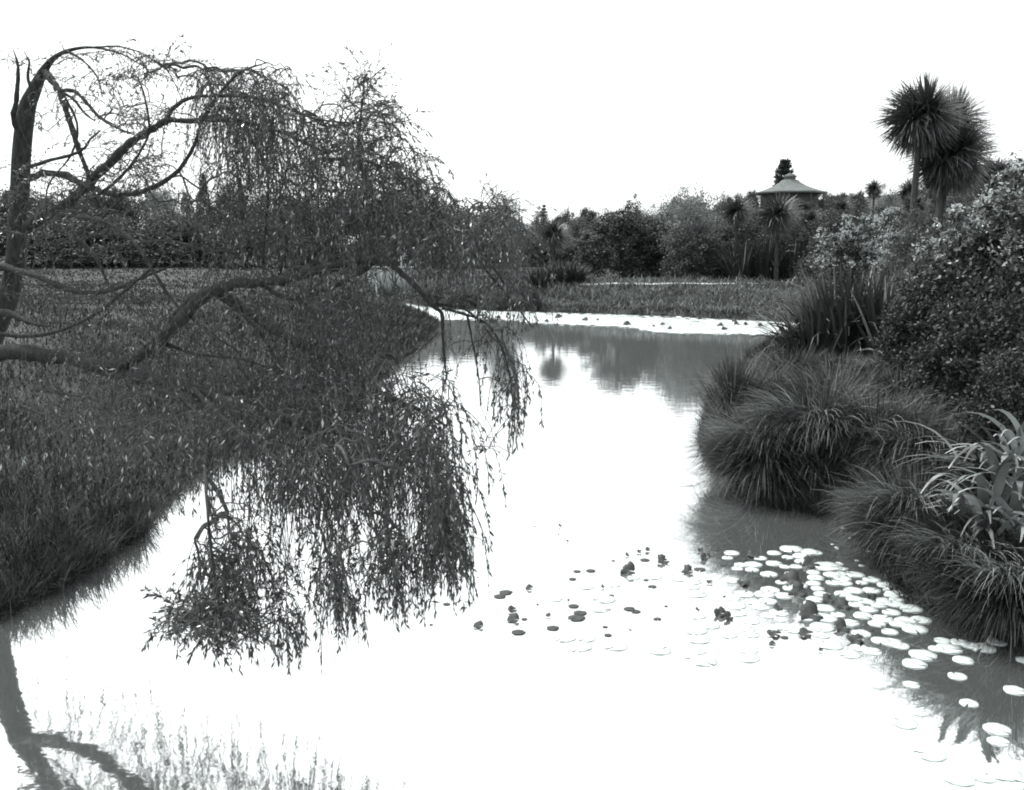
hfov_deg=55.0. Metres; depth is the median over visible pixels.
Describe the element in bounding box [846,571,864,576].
lily pad
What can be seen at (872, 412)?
sedge tussock
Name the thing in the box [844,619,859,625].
lily pad
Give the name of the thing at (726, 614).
lily pad
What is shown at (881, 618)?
lily pad
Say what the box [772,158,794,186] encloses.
pine tree
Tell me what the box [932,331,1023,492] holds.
shrub
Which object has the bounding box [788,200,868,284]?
shrub
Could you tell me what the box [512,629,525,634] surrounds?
lily pad
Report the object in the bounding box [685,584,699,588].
lily pad
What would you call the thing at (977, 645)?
lily pad
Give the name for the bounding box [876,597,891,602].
lily pad
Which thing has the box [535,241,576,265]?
shrub
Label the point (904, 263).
shrub
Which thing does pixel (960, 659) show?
lily pad
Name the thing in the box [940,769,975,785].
lily pad
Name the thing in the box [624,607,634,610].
lily pad
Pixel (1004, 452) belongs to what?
strap leaved plant
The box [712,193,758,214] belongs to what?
broadleaf tree
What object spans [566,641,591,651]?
lily pad
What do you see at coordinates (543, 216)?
broadleaf tree
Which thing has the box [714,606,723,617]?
lily pad
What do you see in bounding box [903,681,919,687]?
lily pad
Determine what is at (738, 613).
lily pad
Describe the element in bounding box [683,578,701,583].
lily pad
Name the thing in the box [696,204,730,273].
shrub
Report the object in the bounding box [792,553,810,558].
lily pad
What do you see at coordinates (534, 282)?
flax clump
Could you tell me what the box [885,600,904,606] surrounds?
lily pad
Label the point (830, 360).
sedge tussock
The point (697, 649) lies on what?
lily pad
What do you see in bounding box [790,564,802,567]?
lily pad
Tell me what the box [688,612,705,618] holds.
lily pad
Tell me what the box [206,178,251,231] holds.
broadleaf tree
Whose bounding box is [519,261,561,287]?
flax clump
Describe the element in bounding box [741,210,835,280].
shrub
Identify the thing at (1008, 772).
lily pad
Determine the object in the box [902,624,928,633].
lily pad
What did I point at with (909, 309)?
shrub
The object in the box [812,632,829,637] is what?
lily pad
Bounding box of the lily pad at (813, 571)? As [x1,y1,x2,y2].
[807,570,820,573]
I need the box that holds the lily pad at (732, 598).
[725,595,740,600]
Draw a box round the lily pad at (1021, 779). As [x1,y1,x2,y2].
[1012,774,1023,787]
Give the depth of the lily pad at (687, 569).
9.44 m
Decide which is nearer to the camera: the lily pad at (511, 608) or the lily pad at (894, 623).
the lily pad at (894, 623)
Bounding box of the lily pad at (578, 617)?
[568,615,585,620]
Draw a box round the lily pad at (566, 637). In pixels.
[554,633,575,641]
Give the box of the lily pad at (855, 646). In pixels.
[850,644,868,650]
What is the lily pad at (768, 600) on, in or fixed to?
on the water
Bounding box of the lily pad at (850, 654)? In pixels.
[839,650,860,657]
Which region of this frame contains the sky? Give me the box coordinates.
[0,0,1023,243]
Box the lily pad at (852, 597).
[846,595,862,600]
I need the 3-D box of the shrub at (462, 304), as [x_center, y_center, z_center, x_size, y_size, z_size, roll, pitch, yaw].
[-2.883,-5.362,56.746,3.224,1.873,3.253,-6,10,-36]
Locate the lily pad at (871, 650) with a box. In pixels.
[861,647,881,654]
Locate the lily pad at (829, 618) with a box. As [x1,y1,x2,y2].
[815,613,837,621]
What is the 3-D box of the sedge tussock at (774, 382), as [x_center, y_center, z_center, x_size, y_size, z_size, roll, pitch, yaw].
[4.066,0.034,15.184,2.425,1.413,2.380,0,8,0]
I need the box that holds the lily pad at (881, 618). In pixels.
[871,614,893,621]
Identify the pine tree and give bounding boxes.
[541,205,547,215]
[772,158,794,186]
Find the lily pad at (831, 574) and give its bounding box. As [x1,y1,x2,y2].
[823,571,840,576]
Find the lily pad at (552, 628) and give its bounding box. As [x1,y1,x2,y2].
[547,626,558,630]
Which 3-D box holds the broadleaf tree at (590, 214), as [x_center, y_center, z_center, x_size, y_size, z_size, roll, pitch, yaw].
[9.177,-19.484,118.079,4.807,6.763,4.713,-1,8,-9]
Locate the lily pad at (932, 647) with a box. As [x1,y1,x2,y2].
[928,645,943,651]
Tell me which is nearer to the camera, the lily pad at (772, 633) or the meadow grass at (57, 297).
the lily pad at (772, 633)
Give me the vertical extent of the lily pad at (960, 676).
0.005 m
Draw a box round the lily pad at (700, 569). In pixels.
[694,568,704,570]
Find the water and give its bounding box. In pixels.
[0,302,1023,789]
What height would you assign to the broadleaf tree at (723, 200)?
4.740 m
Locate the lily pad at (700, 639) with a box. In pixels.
[686,634,709,643]
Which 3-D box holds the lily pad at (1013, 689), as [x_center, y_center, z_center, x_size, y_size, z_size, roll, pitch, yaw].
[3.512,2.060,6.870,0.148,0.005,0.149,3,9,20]
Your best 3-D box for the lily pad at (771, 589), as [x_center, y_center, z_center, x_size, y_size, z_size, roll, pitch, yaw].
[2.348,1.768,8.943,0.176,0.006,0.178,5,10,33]
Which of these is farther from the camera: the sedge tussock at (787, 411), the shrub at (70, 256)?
the shrub at (70, 256)
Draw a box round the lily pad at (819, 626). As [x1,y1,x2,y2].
[810,622,835,631]
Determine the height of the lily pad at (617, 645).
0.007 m
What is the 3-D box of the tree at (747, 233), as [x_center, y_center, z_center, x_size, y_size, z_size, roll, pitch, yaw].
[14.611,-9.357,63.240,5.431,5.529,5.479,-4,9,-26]
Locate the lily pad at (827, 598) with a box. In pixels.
[823,593,834,603]
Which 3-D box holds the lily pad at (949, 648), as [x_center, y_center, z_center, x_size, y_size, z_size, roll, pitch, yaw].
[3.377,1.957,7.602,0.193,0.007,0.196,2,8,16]
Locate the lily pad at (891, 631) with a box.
[881,628,898,634]
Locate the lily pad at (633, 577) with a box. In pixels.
[627,575,639,579]
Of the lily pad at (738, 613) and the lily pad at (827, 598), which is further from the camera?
the lily pad at (827, 598)
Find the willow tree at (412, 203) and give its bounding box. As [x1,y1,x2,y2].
[0,31,566,676]
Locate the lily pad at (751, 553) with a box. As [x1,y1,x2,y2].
[746,549,759,557]
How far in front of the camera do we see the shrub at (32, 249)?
86.92 m
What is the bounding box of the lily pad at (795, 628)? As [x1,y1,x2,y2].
[782,624,807,632]
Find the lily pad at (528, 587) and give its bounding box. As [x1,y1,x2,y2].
[525,584,532,589]
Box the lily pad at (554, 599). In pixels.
[549,597,562,601]
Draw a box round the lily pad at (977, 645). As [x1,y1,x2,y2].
[960,641,979,647]
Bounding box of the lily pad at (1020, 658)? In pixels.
[1015,656,1023,662]
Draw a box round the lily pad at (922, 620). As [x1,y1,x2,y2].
[910,616,932,623]
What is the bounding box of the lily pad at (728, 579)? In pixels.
[721,577,738,582]
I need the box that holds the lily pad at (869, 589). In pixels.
[862,587,880,592]
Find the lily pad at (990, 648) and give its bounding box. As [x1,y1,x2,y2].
[970,643,995,651]
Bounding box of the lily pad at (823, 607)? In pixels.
[817,604,834,610]
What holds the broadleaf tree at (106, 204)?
on the ground at (196, 278)
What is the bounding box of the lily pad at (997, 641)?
[987,638,1006,644]
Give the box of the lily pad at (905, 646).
[891,642,909,648]
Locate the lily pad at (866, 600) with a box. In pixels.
[858,598,874,603]
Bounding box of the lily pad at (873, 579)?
[862,576,880,581]
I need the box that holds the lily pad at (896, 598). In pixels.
[889,597,903,600]
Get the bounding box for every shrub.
[0,206,100,267]
[30,208,178,268]
[109,209,240,268]
[182,214,301,268]
[259,231,345,267]
[333,234,415,267]
[400,239,480,268]
[407,283,462,306]
[441,286,485,309]
[456,233,530,268]
[482,289,516,310]
[501,235,552,266]
[512,283,543,308]
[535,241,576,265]
[555,231,605,265]
[567,208,666,279]
[609,210,666,273]
[623,212,698,278]
[650,214,727,279]
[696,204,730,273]
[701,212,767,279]
[703,233,734,279]
[738,211,764,239]
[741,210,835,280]
[787,199,821,238]
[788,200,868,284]
[801,213,883,299]
[813,198,835,259]
[844,192,873,252]
[856,206,905,278]
[858,194,905,235]
[863,231,900,291]
[863,248,979,396]
[872,188,955,288]
[881,219,919,233]
[881,252,928,291]
[889,226,945,283]
[891,260,1023,442]
[895,206,1012,386]
[897,150,1023,367]
[900,182,980,231]
[917,191,982,239]
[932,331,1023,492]
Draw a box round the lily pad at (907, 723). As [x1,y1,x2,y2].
[890,716,917,728]
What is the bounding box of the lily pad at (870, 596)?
[866,593,876,600]
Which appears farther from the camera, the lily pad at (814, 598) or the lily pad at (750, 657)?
the lily pad at (814, 598)
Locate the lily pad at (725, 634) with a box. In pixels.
[718,630,737,637]
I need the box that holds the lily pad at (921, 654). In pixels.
[909,650,937,659]
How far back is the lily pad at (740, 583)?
9.09 m
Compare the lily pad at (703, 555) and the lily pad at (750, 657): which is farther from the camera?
the lily pad at (703, 555)
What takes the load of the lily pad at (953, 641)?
on the water
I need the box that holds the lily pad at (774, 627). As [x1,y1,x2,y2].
[767,624,782,629]
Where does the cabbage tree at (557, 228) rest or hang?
on the ground at (196, 278)
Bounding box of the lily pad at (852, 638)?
[846,633,863,644]
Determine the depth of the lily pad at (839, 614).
8.32 m
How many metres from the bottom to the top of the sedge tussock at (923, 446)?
1.295 m
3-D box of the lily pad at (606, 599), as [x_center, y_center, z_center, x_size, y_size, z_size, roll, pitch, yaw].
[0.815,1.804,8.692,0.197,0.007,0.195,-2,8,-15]
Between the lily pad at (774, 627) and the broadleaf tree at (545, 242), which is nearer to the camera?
the lily pad at (774, 627)
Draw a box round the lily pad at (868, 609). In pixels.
[859,606,878,611]
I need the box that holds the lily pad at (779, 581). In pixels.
[775,580,787,583]
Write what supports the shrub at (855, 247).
on the ground at (196, 278)
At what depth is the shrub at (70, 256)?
86.00 m
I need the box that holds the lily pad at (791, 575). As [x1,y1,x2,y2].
[780,568,798,584]
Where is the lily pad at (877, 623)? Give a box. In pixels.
[868,620,885,626]
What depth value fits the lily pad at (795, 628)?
8.03 m
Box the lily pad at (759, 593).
[754,590,774,597]
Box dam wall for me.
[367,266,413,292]
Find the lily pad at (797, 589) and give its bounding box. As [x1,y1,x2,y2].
[788,581,806,596]
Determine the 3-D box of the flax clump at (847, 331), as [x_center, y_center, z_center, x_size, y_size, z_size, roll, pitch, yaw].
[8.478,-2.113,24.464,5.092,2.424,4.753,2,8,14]
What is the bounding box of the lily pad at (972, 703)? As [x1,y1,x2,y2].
[959,699,978,706]
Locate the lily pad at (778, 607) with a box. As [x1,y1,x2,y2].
[774,602,782,610]
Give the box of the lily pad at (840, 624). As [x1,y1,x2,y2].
[833,617,850,632]
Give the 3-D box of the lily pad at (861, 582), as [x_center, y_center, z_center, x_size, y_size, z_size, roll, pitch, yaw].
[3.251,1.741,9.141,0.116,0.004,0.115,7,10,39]
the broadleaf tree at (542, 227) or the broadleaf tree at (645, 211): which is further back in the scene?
the broadleaf tree at (542, 227)
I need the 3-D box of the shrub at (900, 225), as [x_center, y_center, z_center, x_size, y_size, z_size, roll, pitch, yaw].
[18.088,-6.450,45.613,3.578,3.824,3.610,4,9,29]
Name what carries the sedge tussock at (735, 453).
on the ground at (196, 278)
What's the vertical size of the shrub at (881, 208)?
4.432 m
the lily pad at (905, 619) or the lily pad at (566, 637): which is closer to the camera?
the lily pad at (566, 637)
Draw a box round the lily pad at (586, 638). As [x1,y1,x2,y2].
[577,634,595,641]
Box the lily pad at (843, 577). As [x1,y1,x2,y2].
[834,575,851,580]
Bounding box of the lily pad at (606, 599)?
[593,595,615,602]
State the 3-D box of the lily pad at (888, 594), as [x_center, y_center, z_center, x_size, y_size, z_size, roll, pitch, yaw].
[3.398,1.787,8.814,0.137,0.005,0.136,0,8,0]
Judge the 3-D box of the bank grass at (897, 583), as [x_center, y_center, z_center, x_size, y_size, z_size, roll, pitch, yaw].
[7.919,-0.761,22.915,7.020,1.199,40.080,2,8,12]
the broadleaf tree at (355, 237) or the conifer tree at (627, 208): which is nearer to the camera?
the conifer tree at (627, 208)
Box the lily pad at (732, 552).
[724,550,739,554]
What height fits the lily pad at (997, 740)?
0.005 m
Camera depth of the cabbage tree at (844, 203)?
58.80 m
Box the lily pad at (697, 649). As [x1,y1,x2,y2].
[686,646,705,653]
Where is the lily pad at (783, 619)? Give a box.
[774,617,787,621]
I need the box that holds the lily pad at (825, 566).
[814,562,842,570]
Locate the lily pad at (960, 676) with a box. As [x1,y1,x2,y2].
[948,672,966,679]
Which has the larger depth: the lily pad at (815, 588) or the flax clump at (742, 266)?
the flax clump at (742, 266)
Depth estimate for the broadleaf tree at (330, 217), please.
95.53 m
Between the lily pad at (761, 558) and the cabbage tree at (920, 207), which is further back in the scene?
the cabbage tree at (920, 207)
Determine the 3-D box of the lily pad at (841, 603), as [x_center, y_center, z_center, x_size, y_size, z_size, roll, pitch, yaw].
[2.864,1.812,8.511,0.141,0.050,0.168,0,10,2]
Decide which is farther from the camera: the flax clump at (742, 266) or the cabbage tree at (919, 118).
the flax clump at (742, 266)
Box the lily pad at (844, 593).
[834,590,852,596]
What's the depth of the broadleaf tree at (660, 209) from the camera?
84.56 m
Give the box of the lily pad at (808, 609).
[798,599,822,621]
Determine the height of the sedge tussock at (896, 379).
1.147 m
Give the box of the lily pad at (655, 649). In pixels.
[646,645,670,654]
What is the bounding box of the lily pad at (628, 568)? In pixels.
[620,561,635,575]
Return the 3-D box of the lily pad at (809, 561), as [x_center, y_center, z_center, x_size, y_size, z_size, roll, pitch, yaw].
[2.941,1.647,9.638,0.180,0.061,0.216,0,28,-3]
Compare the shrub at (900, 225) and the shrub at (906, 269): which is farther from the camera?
the shrub at (900, 225)
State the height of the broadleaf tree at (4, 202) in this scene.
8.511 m
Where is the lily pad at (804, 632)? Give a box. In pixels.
[798,627,813,638]
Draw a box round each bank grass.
[0,281,490,620]
[248,266,844,320]
[690,323,1023,645]
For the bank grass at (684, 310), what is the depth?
53.68 m
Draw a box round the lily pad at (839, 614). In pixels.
[831,612,844,616]
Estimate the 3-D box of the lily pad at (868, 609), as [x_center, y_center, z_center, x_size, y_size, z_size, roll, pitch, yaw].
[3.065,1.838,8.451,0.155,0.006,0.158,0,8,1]
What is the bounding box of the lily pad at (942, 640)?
[934,637,950,642]
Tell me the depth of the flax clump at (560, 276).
58.97 m
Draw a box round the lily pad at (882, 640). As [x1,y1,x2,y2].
[880,638,902,646]
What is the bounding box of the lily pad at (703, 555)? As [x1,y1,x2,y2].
[700,552,707,560]
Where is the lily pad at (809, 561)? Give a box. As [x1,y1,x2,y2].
[803,555,820,568]
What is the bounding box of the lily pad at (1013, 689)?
[1003,685,1023,694]
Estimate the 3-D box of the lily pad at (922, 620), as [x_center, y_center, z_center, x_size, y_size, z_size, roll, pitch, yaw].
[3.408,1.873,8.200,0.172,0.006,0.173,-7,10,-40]
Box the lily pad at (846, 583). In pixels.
[837,580,852,585]
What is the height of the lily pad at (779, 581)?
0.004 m
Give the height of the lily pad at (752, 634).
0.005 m
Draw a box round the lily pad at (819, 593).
[813,591,829,595]
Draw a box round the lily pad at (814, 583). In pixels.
[806,580,820,585]
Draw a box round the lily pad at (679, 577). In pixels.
[667,574,688,580]
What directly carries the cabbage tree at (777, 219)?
on the ground at (196, 278)
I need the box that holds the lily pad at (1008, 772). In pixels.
[984,762,1021,780]
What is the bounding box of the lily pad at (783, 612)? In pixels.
[769,609,788,615]
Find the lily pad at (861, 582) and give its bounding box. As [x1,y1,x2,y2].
[856,580,868,584]
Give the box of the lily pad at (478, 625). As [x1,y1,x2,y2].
[473,620,483,628]
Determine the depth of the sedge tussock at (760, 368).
16.67 m
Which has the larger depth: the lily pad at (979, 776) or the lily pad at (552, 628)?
the lily pad at (552, 628)
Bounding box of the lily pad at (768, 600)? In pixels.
[759,598,777,603]
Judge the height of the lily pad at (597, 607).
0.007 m
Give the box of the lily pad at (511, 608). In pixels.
[508,605,516,612]
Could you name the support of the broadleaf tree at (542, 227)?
on the ground at (196, 278)
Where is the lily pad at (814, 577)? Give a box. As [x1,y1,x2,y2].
[807,574,823,579]
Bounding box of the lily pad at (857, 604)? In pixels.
[848,602,863,606]
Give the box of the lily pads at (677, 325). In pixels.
[408,304,793,334]
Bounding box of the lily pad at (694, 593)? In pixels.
[686,590,706,596]
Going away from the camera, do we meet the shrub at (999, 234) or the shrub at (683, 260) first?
the shrub at (999, 234)
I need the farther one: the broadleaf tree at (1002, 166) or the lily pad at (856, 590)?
the broadleaf tree at (1002, 166)
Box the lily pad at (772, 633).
[767,629,780,636]
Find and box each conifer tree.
[172,191,195,259]
[191,169,214,261]
[613,192,645,269]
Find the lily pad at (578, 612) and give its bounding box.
[574,610,586,614]
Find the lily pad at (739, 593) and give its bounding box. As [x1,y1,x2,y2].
[734,590,753,596]
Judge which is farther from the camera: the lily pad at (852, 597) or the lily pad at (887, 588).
the lily pad at (887, 588)
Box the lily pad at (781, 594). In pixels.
[775,592,793,598]
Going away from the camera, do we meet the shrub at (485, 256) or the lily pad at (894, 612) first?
the lily pad at (894, 612)
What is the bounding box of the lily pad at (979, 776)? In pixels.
[971,771,995,782]
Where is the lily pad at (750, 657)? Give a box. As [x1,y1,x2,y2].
[735,652,759,661]
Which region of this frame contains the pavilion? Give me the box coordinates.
[755,173,825,206]
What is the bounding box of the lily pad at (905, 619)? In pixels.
[894,616,917,624]
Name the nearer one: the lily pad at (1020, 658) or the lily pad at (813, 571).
the lily pad at (1020, 658)
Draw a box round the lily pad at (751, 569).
[745,567,758,571]
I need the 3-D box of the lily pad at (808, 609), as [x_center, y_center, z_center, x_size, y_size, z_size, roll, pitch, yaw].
[2.503,1.831,8.255,0.213,0.075,0.254,0,32,-2]
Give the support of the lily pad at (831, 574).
on the water
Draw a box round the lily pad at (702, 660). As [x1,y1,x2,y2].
[691,655,717,665]
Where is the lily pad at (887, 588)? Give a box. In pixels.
[883,587,900,593]
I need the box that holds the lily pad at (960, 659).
[952,655,973,663]
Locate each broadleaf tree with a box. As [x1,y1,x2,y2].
[0,187,53,245]
[30,185,81,250]
[56,185,136,252]
[108,179,164,262]
[134,173,196,262]
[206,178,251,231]
[233,191,284,234]
[274,195,331,241]
[309,196,354,246]
[348,203,401,244]
[483,183,524,265]
[515,229,541,255]
[516,216,539,238]
[527,220,545,243]
[529,205,549,229]
[534,232,571,254]
[551,206,574,230]
[562,215,607,241]
[574,207,602,229]
[578,223,614,254]
[587,206,620,225]
[642,202,656,219]
[644,178,741,277]
[648,198,678,252]
[661,187,721,270]
[709,190,733,215]
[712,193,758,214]
[715,203,763,228]
[743,189,760,211]
[783,198,810,215]
[803,199,819,212]
[813,190,836,212]
[825,191,853,206]
[852,187,865,211]
[875,179,903,214]
[971,154,1023,212]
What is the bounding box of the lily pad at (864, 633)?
[851,629,870,636]
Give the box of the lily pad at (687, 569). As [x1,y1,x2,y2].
[681,564,692,574]
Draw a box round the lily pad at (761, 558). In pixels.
[753,556,766,559]
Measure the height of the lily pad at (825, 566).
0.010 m
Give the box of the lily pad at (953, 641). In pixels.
[950,638,969,645]
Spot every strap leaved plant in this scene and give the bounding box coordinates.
[880,409,1023,519]
[899,443,1023,556]
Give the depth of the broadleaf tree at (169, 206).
90.71 m
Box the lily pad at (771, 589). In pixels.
[760,586,779,592]
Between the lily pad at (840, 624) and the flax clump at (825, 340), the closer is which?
the lily pad at (840, 624)
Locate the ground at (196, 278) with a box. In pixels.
[0,194,1023,648]
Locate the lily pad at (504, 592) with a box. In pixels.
[499,590,512,594]
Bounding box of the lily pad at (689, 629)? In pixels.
[682,624,707,634]
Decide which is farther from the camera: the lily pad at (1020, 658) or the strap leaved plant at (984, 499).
the strap leaved plant at (984, 499)
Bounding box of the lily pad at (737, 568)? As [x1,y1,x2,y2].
[732,566,742,569]
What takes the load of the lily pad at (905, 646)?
on the water
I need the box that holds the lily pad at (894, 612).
[882,609,900,614]
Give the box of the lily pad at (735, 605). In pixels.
[723,601,746,609]
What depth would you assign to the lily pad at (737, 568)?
9.55 m
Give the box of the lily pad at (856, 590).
[844,587,863,593]
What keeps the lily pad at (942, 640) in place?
on the water
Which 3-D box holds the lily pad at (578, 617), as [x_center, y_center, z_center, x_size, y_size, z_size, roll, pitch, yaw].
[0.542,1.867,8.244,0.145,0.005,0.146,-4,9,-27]
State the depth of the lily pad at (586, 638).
7.80 m
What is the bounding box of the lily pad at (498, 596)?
[494,594,505,597]
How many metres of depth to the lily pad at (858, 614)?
8.30 m
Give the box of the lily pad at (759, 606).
[751,603,770,609]
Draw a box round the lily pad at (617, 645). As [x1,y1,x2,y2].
[603,641,627,649]
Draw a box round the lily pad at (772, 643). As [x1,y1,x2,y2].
[769,640,775,645]
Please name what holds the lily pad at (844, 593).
on the water
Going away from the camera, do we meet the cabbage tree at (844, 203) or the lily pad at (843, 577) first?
the lily pad at (843, 577)
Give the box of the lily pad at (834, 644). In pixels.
[816,639,843,649]
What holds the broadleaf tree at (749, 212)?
on the ground at (196, 278)
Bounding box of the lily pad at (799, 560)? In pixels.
[794,559,803,562]
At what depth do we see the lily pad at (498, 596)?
8.77 m
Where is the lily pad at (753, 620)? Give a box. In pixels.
[740,617,759,623]
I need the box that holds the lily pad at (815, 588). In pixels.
[811,586,823,590]
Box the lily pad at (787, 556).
[782,555,793,558]
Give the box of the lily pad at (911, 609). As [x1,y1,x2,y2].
[900,604,922,611]
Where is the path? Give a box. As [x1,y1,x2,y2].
[581,282,734,284]
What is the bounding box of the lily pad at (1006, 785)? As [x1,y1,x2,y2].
[999,781,1022,789]
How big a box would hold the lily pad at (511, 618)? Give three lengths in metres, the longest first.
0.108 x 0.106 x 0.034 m
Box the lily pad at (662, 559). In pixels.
[657,554,669,563]
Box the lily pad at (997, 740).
[987,736,1009,746]
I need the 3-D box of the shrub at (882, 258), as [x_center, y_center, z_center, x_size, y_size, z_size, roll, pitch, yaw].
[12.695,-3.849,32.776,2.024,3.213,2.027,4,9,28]
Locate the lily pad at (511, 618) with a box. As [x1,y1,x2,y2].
[507,613,518,622]
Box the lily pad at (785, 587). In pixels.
[783,585,791,589]
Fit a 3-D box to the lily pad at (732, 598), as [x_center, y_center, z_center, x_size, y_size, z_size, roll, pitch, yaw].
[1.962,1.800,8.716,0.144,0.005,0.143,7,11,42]
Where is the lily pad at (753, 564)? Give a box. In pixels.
[745,561,761,566]
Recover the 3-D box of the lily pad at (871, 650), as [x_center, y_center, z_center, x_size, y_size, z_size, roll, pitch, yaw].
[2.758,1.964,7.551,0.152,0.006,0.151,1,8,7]
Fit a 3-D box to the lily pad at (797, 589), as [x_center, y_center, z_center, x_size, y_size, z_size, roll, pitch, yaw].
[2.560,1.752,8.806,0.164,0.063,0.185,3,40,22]
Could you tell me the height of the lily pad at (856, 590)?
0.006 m
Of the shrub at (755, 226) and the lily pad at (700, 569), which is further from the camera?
the shrub at (755, 226)
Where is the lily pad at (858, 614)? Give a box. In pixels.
[853,611,873,618]
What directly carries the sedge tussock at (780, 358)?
on the ground at (196, 278)
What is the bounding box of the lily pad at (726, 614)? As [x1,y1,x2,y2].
[724,611,732,620]
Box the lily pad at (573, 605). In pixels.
[568,604,578,607]
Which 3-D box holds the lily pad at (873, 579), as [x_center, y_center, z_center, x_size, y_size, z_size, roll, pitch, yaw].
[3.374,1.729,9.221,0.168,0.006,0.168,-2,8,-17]
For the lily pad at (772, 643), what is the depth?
7.67 m
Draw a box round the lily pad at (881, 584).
[877,582,890,587]
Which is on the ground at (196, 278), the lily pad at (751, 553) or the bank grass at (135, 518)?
the bank grass at (135, 518)
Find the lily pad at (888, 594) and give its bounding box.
[884,592,898,596]
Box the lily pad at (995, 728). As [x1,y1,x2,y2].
[983,723,1011,735]
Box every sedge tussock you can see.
[657,344,801,442]
[670,385,860,511]
[695,350,816,409]
[706,353,845,403]
[711,361,910,494]
[736,337,836,379]
[762,346,897,407]
[773,368,964,487]
[796,345,871,380]
[811,448,997,579]
[812,465,931,545]
[830,391,1008,489]
[832,348,902,378]
[834,358,953,411]
[864,493,1023,615]
[885,512,1023,663]
[888,519,951,574]
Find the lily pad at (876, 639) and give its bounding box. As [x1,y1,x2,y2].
[871,637,890,643]
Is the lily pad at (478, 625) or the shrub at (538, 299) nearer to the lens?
the lily pad at (478, 625)
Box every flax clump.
[514,268,538,289]
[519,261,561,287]
[544,259,586,283]
[564,263,595,282]
[705,236,781,279]
[722,232,800,280]
[740,281,881,361]
[754,235,813,281]
[754,263,902,358]
[789,242,817,276]
[809,268,914,352]
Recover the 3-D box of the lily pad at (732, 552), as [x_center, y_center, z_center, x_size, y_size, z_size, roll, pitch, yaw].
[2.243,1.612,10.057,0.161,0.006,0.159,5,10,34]
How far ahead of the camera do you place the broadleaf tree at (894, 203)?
58.73 m
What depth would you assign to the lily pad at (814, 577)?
9.28 m
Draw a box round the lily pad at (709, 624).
[696,620,719,628]
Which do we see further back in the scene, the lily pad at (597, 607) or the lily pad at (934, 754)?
the lily pad at (597, 607)
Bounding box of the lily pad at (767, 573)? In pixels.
[760,571,777,576]
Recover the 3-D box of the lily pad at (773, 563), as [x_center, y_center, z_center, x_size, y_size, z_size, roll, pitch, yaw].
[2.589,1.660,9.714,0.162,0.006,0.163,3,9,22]
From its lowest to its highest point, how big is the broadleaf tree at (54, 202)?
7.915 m
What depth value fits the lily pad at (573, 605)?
8.53 m
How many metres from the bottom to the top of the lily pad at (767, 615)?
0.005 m
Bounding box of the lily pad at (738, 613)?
[731,611,746,615]
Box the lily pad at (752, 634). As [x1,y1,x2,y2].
[743,631,759,637]
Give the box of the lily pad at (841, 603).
[836,598,851,609]
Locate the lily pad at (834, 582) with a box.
[826,580,841,584]
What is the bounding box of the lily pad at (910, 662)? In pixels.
[902,658,927,667]
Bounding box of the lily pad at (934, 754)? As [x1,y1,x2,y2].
[913,746,946,761]
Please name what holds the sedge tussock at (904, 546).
on the ground at (196, 278)
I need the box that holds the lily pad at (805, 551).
[800,549,818,553]
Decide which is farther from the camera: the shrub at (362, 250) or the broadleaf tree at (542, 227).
the broadleaf tree at (542, 227)
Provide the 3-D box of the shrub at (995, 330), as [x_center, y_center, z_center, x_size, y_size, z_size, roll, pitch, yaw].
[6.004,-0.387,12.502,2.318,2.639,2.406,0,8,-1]
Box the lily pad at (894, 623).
[889,619,907,626]
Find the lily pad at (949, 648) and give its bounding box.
[936,643,962,652]
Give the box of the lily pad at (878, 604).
[870,601,888,607]
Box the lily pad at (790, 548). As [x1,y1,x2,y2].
[780,545,802,551]
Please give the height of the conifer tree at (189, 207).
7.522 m
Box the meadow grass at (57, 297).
[0,263,459,477]
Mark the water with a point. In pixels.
(92, 696)
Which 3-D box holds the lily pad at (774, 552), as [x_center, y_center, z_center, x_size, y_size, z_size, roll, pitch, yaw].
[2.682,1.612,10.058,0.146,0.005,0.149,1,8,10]
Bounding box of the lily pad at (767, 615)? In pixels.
[760,612,776,617]
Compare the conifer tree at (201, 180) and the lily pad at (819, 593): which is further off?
the conifer tree at (201, 180)
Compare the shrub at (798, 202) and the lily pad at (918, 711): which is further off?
the shrub at (798, 202)
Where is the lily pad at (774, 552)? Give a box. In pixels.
[767,551,781,554]
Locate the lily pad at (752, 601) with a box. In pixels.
[744,598,760,603]
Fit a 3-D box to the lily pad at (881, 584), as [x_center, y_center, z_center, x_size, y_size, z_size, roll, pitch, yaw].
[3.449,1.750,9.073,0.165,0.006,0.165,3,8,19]
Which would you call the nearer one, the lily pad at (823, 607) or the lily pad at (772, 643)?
the lily pad at (772, 643)
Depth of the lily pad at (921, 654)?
7.49 m
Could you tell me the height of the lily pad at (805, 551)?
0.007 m
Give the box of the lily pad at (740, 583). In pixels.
[737,580,750,585]
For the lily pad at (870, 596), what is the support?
on the water
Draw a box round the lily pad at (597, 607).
[589,604,610,611]
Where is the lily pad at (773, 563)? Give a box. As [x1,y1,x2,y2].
[766,561,782,565]
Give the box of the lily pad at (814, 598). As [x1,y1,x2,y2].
[806,596,822,601]
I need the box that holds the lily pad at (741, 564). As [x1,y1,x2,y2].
[734,562,747,566]
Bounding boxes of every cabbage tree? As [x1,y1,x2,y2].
[535,217,573,264]
[721,190,755,256]
[752,192,804,280]
[798,206,824,275]
[831,194,858,216]
[861,177,884,217]
[869,67,975,244]
[895,178,920,228]
[899,107,1006,224]
[900,191,933,222]
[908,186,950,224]
[910,80,998,222]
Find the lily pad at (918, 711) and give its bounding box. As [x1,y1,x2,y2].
[911,708,928,715]
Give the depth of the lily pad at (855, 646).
7.62 m

